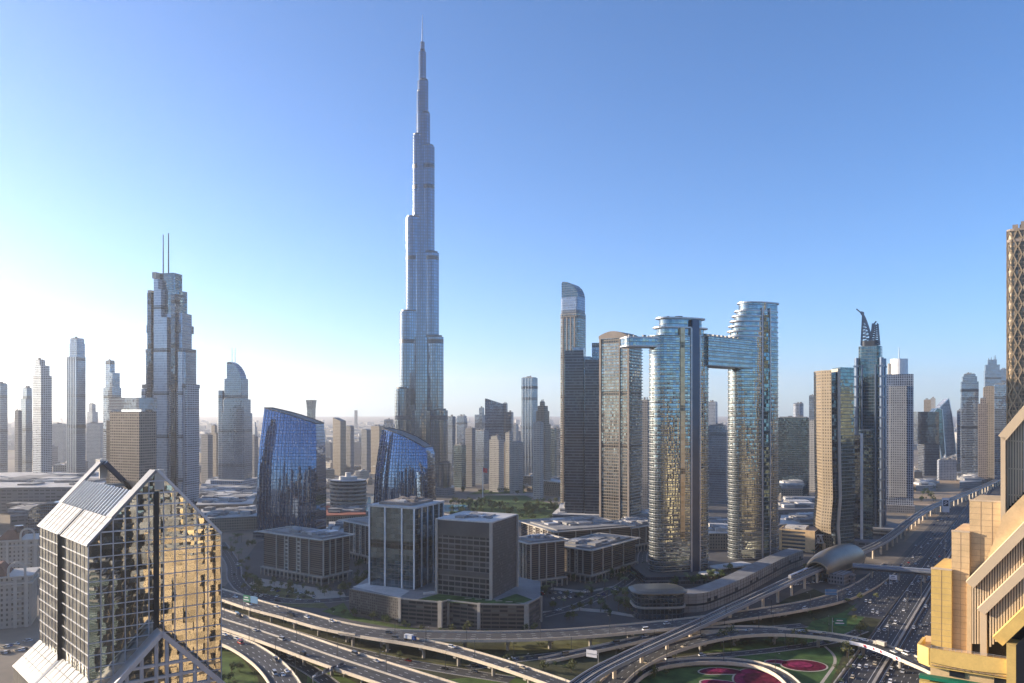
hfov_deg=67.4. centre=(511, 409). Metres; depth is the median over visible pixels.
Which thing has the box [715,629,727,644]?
broadleaf tree
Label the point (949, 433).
crystal tower
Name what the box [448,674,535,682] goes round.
grass
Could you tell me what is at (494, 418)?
slant roof tower
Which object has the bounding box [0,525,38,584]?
ornate hotel
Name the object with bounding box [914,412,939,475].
dark cube tower
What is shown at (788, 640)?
broadleaf tree
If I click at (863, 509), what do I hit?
slotted tower
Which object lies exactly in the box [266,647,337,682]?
road marking
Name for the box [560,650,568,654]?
van
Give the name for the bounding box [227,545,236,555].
broadleaf tree
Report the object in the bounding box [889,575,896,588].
road sign
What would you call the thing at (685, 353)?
twin tower
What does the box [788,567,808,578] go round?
metro train
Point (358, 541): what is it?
colonnade office
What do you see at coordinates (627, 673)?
flyover
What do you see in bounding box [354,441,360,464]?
slab block
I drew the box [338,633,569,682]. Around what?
flyover
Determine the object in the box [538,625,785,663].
flyover
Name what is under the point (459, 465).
apartment tower
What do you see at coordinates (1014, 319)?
woven tower
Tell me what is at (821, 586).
highway apron
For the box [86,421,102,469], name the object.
slab block
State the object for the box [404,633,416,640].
lorry
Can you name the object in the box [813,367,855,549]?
gold edged tower
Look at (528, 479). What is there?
apartment block
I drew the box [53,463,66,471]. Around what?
apartment block
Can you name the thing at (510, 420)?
apartment tower
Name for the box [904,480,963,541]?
bare ground
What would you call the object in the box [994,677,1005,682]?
window
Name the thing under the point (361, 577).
broadleaf tree
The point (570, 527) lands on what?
colonnade office
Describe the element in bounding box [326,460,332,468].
apartment block
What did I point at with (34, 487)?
shopping mall
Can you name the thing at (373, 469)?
apartment block
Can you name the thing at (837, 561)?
metro station
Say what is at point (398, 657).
kerb
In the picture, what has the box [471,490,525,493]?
park lawn
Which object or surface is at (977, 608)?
stepped tower
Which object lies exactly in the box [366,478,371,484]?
villa
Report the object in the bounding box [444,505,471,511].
pool water
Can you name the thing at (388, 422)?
slab tower
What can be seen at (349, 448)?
curved top tower
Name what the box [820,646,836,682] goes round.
garden path
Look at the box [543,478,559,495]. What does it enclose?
opera house
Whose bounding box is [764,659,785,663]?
flower bed
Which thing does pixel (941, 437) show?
crystal tower
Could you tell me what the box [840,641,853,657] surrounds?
broadleaf tree
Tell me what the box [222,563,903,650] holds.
flyover
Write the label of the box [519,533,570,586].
colonnade office
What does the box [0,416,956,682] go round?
ground
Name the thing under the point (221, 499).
hall
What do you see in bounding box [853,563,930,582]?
footbridge
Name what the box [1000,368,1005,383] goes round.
tower
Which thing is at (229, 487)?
hall
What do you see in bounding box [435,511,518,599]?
grid office block
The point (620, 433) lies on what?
arched tower
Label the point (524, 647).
grass
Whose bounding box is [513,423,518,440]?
hazy tower
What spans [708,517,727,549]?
hall
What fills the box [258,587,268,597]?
broadleaf tree
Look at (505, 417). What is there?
apartment tower
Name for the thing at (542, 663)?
broadleaf tree
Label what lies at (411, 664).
road marking
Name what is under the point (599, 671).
metro viaduct
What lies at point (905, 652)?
van
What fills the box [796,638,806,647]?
broadleaf tree
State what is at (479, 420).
apartment tower
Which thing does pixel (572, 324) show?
round top tower
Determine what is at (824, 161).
sky
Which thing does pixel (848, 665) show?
street lamp
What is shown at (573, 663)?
broadleaf tree
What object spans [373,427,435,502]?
slanted glass tower
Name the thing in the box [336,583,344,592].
broadleaf tree
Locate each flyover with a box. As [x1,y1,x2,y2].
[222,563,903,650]
[222,608,456,682]
[222,631,300,682]
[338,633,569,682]
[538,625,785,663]
[600,628,929,682]
[628,657,800,682]
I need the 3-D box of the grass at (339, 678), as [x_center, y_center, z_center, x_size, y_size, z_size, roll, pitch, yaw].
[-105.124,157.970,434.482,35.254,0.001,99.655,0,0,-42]
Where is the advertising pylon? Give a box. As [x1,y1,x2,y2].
[942,498,948,513]
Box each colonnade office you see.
[257,526,355,584]
[338,513,449,563]
[519,515,635,539]
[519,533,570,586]
[564,533,640,582]
[615,517,648,551]
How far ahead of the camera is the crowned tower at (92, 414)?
2243.87 m
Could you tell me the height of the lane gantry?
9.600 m
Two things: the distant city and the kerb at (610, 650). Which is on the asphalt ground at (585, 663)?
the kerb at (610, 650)
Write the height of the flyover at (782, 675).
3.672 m
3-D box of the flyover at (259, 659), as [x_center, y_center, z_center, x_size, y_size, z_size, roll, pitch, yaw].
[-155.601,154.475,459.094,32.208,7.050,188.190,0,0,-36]
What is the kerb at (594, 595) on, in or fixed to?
on the district paving
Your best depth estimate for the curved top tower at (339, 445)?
1841.86 m
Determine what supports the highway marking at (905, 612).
on the highway at (925, 630)
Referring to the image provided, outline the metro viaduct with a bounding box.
[569,478,1000,682]
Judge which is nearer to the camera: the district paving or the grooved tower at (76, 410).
the district paving
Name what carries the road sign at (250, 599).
on the flyover at (322, 623)
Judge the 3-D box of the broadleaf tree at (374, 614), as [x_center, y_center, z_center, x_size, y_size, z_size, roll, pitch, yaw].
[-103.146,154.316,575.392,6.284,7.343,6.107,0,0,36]
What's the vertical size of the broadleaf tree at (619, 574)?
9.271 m
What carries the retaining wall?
on the highway apron
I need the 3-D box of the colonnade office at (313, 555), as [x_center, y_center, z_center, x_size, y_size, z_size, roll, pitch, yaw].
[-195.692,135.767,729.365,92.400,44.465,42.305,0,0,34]
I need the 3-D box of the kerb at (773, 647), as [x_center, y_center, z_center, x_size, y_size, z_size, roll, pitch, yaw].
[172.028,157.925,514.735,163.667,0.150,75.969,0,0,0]
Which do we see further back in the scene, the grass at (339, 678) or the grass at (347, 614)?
the grass at (347, 614)
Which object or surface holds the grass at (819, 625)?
on the asphalt ground at (585, 663)
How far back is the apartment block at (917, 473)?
1770.79 m
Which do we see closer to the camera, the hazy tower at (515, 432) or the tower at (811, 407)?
the tower at (811, 407)
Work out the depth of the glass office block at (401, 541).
607.97 m
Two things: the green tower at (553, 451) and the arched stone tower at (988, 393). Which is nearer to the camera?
the arched stone tower at (988, 393)
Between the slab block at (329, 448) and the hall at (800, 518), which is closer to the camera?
the hall at (800, 518)
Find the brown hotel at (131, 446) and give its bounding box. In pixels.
[106,398,156,488]
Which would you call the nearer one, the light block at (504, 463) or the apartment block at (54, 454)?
the light block at (504, 463)
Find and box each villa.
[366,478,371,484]
[524,485,532,491]
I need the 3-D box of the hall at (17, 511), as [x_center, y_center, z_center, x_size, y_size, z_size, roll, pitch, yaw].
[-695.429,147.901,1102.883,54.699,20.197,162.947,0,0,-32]
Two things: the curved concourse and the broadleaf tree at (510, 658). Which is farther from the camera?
the curved concourse
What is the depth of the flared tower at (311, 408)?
2889.51 m
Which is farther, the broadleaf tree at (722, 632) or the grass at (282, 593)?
the grass at (282, 593)
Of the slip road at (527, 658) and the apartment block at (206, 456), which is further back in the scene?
the apartment block at (206, 456)
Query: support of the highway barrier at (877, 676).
on the highway at (925, 630)
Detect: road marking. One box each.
[223,545,348,602]
[231,610,503,681]
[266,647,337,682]
[545,551,647,616]
[676,630,867,657]
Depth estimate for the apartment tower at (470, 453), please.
1574.35 m
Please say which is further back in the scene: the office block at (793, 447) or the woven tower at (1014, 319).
the office block at (793, 447)
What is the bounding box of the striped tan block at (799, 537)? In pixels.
[779,524,818,552]
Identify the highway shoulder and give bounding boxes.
[847,488,964,614]
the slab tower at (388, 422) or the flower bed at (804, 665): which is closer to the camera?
the flower bed at (804, 665)
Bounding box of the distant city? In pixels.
[8,418,956,449]
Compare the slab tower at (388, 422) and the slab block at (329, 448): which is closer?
the slab block at (329, 448)
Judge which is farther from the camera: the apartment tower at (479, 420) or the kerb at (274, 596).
the apartment tower at (479, 420)
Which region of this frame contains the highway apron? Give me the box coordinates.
[806,573,883,682]
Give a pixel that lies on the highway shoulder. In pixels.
(859, 603)
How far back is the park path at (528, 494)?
1427.61 m
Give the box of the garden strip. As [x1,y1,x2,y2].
[449,500,558,520]
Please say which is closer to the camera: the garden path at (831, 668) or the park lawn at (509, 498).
the garden path at (831, 668)
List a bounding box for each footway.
[543,608,632,616]
[551,586,611,592]
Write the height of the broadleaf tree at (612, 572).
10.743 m
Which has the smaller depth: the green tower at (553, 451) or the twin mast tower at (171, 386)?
the twin mast tower at (171, 386)
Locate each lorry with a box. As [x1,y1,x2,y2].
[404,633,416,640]
[873,640,886,647]
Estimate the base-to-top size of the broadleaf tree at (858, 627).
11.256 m
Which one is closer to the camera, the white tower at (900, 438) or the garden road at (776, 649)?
the garden road at (776, 649)
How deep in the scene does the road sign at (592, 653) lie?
469.03 m
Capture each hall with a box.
[6,502,46,527]
[27,500,59,533]
[194,491,256,510]
[199,484,256,497]
[201,505,256,530]
[205,477,255,483]
[326,502,365,524]
[328,520,343,531]
[557,502,566,513]
[622,509,648,518]
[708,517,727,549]
[778,496,814,523]
[779,479,804,499]
[779,512,813,526]
[914,478,939,490]
[957,474,984,487]
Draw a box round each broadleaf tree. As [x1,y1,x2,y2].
[223,674,233,679]
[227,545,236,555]
[229,662,237,671]
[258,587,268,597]
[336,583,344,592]
[358,573,366,580]
[370,611,378,620]
[447,624,455,629]
[464,620,473,630]
[503,653,512,660]
[539,660,548,670]
[549,601,556,606]
[566,661,575,672]
[568,658,577,665]
[571,611,577,619]
[575,591,584,596]
[609,567,613,577]
[615,572,621,579]
[669,575,678,584]
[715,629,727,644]
[723,625,737,642]
[784,637,793,647]
[789,628,799,642]
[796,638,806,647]
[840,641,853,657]
[848,639,858,652]
[855,621,867,636]
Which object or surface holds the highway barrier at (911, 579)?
on the verge
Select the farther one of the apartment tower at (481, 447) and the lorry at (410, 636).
the apartment tower at (481, 447)
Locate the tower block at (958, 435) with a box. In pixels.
[957,409,959,462]
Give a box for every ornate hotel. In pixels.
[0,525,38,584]
[0,560,38,628]
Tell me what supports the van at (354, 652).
on the flyover at (362, 667)
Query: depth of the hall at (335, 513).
1079.92 m
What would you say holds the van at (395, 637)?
on the flyover at (322, 623)
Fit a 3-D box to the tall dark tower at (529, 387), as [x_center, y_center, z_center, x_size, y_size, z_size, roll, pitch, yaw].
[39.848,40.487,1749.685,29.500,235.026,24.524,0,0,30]
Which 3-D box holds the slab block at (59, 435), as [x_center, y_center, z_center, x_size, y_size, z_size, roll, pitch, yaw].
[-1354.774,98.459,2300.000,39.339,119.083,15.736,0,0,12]
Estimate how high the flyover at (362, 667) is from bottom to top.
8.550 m
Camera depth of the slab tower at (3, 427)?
1495.80 m
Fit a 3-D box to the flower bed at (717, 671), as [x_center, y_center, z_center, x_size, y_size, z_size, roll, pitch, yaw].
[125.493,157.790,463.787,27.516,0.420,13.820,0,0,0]
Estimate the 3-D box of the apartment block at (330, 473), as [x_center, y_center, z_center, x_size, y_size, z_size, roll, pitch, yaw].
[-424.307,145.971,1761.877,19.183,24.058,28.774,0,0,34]
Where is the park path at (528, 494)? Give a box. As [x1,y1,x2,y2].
[496,493,532,496]
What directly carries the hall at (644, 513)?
on the district paving
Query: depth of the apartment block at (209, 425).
5445.99 m
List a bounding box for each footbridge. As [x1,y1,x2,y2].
[816,534,825,549]
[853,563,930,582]
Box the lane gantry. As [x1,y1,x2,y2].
[312,662,344,682]
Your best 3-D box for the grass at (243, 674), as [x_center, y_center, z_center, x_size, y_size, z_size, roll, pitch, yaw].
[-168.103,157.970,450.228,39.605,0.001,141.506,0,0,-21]
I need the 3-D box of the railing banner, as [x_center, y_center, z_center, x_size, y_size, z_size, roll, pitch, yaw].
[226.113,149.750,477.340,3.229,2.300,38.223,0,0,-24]
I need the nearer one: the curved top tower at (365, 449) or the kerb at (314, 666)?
the kerb at (314, 666)
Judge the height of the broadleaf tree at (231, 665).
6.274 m
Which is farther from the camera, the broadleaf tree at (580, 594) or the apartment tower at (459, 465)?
the apartment tower at (459, 465)
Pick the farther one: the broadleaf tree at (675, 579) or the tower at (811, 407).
the tower at (811, 407)
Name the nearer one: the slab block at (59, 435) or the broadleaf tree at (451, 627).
the broadleaf tree at (451, 627)
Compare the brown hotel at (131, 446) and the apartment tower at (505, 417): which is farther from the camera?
the apartment tower at (505, 417)
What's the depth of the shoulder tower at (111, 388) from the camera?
1494.19 m
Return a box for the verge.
[883,493,975,619]
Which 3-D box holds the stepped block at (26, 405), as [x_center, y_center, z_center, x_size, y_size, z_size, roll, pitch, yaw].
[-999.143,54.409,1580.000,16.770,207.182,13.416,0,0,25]
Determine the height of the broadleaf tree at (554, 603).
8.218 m
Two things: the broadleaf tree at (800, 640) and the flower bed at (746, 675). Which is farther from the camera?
the broadleaf tree at (800, 640)
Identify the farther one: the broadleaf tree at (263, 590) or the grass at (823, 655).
the broadleaf tree at (263, 590)
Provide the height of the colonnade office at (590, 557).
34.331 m
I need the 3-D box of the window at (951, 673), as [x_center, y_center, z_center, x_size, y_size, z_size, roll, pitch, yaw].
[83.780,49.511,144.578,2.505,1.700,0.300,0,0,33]
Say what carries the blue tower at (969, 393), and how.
on the bare ground at (947, 488)
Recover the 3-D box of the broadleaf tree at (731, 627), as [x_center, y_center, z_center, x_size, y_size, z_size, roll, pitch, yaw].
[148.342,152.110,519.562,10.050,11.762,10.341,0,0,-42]
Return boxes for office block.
[367,496,444,589]
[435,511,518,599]
[778,415,809,495]
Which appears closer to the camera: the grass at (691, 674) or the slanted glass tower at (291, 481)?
the grass at (691, 674)
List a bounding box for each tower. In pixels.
[0,381,7,472]
[12,460,224,682]
[15,409,21,471]
[33,358,51,472]
[67,337,85,472]
[87,403,97,422]
[103,359,120,459]
[141,233,199,505]
[210,360,256,484]
[253,407,327,538]
[253,422,256,435]
[306,400,316,418]
[333,418,345,475]
[346,425,353,473]
[354,410,357,427]
[361,429,370,471]
[371,424,384,465]
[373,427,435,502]
[383,418,394,427]
[395,14,454,495]
[448,415,455,466]
[453,443,465,487]
[456,414,466,444]
[465,426,474,486]
[475,406,484,430]
[475,428,488,483]
[485,399,503,439]
[503,402,507,438]
[508,410,512,440]
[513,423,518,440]
[521,376,537,475]
[533,421,542,498]
[536,399,550,495]
[551,426,556,476]
[552,343,598,517]
[556,426,559,476]
[560,282,585,502]
[599,331,642,519]
[620,301,778,585]
[642,397,648,508]
[708,400,717,425]
[708,422,727,503]
[793,402,803,416]
[809,394,813,419]
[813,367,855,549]
[853,309,899,536]
[853,430,885,548]
[886,350,914,513]
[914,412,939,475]
[917,406,1023,682]
[924,398,930,411]
[930,408,945,458]
[931,397,934,408]
[935,398,956,457]
[957,372,978,475]
[978,396,986,484]
[983,386,993,481]
[984,355,1000,386]
[994,383,1005,484]
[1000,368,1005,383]
[1006,221,1023,430]
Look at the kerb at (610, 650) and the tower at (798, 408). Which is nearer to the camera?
the kerb at (610, 650)
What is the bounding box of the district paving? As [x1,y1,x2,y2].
[223,507,815,630]
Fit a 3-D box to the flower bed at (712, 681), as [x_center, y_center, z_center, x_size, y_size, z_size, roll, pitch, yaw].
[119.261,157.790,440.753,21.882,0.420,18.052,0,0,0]
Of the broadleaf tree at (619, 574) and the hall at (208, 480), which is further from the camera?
the hall at (208, 480)
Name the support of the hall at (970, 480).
on the bare ground at (947, 488)
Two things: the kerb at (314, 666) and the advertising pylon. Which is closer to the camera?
the kerb at (314, 666)
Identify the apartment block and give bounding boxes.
[52,444,59,465]
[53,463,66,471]
[201,432,212,483]
[207,423,212,431]
[210,424,217,476]
[252,434,257,476]
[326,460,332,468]
[326,468,334,478]
[355,469,368,478]
[371,466,375,473]
[523,473,532,485]
[914,470,922,477]
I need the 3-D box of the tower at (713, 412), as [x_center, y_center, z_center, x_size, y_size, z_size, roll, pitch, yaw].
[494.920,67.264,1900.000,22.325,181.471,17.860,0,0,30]
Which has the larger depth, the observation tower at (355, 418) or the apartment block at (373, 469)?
the observation tower at (355, 418)
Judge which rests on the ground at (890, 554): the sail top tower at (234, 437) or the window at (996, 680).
the sail top tower at (234, 437)
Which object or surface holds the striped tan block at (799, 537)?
on the bare ground at (807, 556)
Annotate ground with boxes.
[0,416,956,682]
[222,586,882,682]
[775,524,821,577]
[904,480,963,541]
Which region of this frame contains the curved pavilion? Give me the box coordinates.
[628,583,686,619]
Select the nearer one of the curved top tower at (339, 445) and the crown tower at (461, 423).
the curved top tower at (339, 445)
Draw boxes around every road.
[222,542,348,602]
[227,609,514,682]
[237,635,338,682]
[465,624,807,669]
[542,549,648,616]
[660,630,866,660]
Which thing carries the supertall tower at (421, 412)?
on the ground at (890, 554)
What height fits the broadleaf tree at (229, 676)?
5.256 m
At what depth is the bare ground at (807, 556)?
793.14 m
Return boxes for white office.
[937,458,956,480]
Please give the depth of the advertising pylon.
1159.20 m
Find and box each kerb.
[222,544,348,603]
[226,608,514,682]
[286,656,339,682]
[467,623,803,669]
[543,553,647,616]
[664,629,866,658]
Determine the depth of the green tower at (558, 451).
1753.07 m
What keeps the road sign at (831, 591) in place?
on the flyover at (322, 623)
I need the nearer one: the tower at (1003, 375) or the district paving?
the district paving
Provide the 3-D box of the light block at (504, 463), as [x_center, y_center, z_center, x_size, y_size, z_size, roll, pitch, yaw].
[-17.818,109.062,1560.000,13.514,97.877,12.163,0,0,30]
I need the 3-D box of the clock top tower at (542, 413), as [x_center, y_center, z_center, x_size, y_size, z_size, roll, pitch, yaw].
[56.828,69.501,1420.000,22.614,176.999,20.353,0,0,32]
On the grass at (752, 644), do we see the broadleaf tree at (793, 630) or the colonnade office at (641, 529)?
the broadleaf tree at (793, 630)
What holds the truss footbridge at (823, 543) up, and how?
on the bare ground at (807, 556)
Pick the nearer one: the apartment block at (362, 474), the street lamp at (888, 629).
the street lamp at (888, 629)
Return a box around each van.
[351,650,358,655]
[391,635,399,639]
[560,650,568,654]
[612,639,619,643]
[901,650,909,654]
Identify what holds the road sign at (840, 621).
on the flyover at (627, 673)
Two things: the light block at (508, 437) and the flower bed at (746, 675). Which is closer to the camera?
the flower bed at (746, 675)
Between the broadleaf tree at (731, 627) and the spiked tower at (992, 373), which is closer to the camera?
the broadleaf tree at (731, 627)
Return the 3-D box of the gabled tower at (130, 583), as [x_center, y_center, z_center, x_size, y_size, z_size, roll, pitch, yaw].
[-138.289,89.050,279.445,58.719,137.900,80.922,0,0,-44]
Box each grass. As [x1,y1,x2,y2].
[222,647,258,682]
[249,584,327,607]
[307,662,355,682]
[322,603,424,629]
[342,643,464,666]
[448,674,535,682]
[505,641,601,654]
[639,666,744,682]
[703,638,815,652]
[734,647,846,682]
[807,604,863,633]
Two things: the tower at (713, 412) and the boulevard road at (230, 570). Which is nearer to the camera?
the boulevard road at (230, 570)
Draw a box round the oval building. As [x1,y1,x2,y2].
[329,472,366,512]
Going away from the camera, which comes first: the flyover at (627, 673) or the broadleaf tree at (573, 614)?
the flyover at (627, 673)
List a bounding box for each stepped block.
[20,386,31,471]
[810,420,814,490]
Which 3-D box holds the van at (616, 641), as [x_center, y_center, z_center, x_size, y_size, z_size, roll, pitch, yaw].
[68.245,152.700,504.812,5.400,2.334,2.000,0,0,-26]
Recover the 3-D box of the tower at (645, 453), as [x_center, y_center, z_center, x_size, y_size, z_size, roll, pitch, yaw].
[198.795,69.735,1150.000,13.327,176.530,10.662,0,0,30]
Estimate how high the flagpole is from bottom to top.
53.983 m
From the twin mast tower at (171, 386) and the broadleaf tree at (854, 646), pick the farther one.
the twin mast tower at (171, 386)
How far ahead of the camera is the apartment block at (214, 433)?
1742.96 m
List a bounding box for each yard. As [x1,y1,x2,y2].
[250,578,345,598]
[541,587,604,609]
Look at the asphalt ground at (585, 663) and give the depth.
509.87 m
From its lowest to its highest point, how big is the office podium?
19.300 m
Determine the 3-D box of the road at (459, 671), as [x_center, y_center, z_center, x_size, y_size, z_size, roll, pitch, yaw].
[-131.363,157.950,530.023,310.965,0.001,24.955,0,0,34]
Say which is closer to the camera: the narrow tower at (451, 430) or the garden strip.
the garden strip
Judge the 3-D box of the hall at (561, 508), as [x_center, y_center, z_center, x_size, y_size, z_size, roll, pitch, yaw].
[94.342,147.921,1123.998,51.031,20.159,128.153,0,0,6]
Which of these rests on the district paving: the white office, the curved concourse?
the curved concourse
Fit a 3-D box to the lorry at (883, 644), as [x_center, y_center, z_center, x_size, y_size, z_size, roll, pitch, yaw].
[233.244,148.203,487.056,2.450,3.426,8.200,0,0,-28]
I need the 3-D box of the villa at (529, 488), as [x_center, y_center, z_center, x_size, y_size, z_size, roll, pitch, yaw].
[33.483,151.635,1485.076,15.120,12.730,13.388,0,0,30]
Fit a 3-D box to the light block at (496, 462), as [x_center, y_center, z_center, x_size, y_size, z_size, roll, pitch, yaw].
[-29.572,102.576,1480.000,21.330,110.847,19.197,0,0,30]
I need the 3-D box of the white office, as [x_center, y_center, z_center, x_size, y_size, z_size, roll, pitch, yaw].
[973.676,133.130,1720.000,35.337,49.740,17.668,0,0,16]
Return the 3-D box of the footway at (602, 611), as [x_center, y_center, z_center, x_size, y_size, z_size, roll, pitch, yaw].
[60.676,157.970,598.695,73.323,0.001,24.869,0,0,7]
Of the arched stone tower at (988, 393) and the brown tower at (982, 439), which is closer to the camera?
the brown tower at (982, 439)
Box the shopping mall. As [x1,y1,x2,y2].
[0,471,105,512]
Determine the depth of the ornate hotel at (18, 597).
556.91 m
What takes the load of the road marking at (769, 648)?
on the garden road at (776, 649)
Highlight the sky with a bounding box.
[0,0,1023,417]
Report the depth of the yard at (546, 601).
642.03 m
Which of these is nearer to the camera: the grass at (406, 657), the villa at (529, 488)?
the grass at (406, 657)
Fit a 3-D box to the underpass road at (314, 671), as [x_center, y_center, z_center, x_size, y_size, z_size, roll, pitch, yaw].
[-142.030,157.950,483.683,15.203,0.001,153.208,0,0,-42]
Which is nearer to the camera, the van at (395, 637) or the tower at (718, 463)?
the van at (395, 637)
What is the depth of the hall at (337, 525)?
957.58 m
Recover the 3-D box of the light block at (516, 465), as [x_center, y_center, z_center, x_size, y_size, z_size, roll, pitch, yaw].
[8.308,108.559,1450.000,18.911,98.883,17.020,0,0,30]
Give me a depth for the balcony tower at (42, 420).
1442.35 m
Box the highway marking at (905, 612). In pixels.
[842,493,984,682]
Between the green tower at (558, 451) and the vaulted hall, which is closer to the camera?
the vaulted hall
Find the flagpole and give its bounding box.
[482,467,486,496]
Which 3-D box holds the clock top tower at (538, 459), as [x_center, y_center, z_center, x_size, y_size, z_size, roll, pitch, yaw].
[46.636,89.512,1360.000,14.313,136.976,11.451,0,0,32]
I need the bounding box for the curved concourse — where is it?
[684,548,802,612]
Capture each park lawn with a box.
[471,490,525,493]
[474,494,531,501]
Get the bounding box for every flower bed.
[698,667,740,674]
[699,679,735,682]
[732,668,781,682]
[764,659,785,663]
[780,659,827,671]
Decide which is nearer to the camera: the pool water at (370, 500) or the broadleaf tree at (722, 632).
the broadleaf tree at (722, 632)
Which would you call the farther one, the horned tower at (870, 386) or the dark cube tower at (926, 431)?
the dark cube tower at (926, 431)
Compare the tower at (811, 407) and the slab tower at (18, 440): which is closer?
the slab tower at (18, 440)
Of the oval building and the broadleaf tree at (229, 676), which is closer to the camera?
the broadleaf tree at (229, 676)
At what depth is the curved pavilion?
576.55 m
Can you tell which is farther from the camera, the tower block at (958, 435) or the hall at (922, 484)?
the tower block at (958, 435)
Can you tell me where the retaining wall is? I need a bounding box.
[833,649,859,682]
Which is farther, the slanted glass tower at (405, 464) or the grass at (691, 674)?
the slanted glass tower at (405, 464)
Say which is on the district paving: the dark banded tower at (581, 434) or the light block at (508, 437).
the dark banded tower at (581, 434)
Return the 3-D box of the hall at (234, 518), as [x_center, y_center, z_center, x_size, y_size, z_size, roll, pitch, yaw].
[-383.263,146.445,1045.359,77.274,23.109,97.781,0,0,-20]
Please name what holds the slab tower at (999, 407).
on the bare ground at (947, 488)
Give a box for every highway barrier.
[867,492,975,638]
[872,485,991,682]
[882,486,992,680]
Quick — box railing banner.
[849,641,900,661]
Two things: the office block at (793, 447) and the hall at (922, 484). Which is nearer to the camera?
the office block at (793, 447)
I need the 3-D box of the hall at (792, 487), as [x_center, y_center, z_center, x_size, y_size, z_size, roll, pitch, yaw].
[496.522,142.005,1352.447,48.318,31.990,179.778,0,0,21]
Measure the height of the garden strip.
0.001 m
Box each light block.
[489,434,503,491]
[504,439,504,487]
[505,430,511,490]
[510,441,522,493]
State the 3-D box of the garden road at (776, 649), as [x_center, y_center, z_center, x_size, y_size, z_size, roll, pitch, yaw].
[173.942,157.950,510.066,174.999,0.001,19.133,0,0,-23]
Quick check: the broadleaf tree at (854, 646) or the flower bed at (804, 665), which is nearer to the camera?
the flower bed at (804, 665)
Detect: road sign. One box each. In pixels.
[243,594,257,608]
[586,649,598,663]
[825,589,837,601]
[832,618,846,631]
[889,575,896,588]
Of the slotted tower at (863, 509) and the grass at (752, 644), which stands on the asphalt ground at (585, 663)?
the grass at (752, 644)
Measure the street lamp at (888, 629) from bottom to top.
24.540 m
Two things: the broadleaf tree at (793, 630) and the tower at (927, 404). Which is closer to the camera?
the broadleaf tree at (793, 630)
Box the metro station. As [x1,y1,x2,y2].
[805,543,865,585]
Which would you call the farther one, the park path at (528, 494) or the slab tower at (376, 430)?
the slab tower at (376, 430)
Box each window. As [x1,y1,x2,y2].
[686,558,802,605]
[949,670,964,678]
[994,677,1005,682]
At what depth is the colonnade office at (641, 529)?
863.86 m
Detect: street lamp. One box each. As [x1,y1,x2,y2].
[844,648,848,682]
[883,616,892,644]
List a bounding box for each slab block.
[52,423,66,462]
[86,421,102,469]
[325,441,332,459]
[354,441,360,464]
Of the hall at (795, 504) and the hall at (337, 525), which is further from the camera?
the hall at (795, 504)
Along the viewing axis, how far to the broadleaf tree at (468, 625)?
545.31 m
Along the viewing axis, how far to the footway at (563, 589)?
674.09 m
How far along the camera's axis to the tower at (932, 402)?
2145.67 m
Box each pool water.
[366,496,373,511]
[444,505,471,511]
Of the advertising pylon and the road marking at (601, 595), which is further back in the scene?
the advertising pylon
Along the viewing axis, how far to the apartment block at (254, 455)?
1793.96 m
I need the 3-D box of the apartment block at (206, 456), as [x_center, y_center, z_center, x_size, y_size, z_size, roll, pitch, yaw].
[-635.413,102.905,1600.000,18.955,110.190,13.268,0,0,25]
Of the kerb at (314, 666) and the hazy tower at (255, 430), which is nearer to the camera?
the kerb at (314, 666)
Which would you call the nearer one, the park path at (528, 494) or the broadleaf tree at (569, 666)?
the broadleaf tree at (569, 666)
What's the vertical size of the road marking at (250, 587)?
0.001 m
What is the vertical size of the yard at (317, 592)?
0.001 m
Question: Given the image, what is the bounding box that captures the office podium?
[349,577,541,629]
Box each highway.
[839,484,1000,682]
[852,487,974,618]

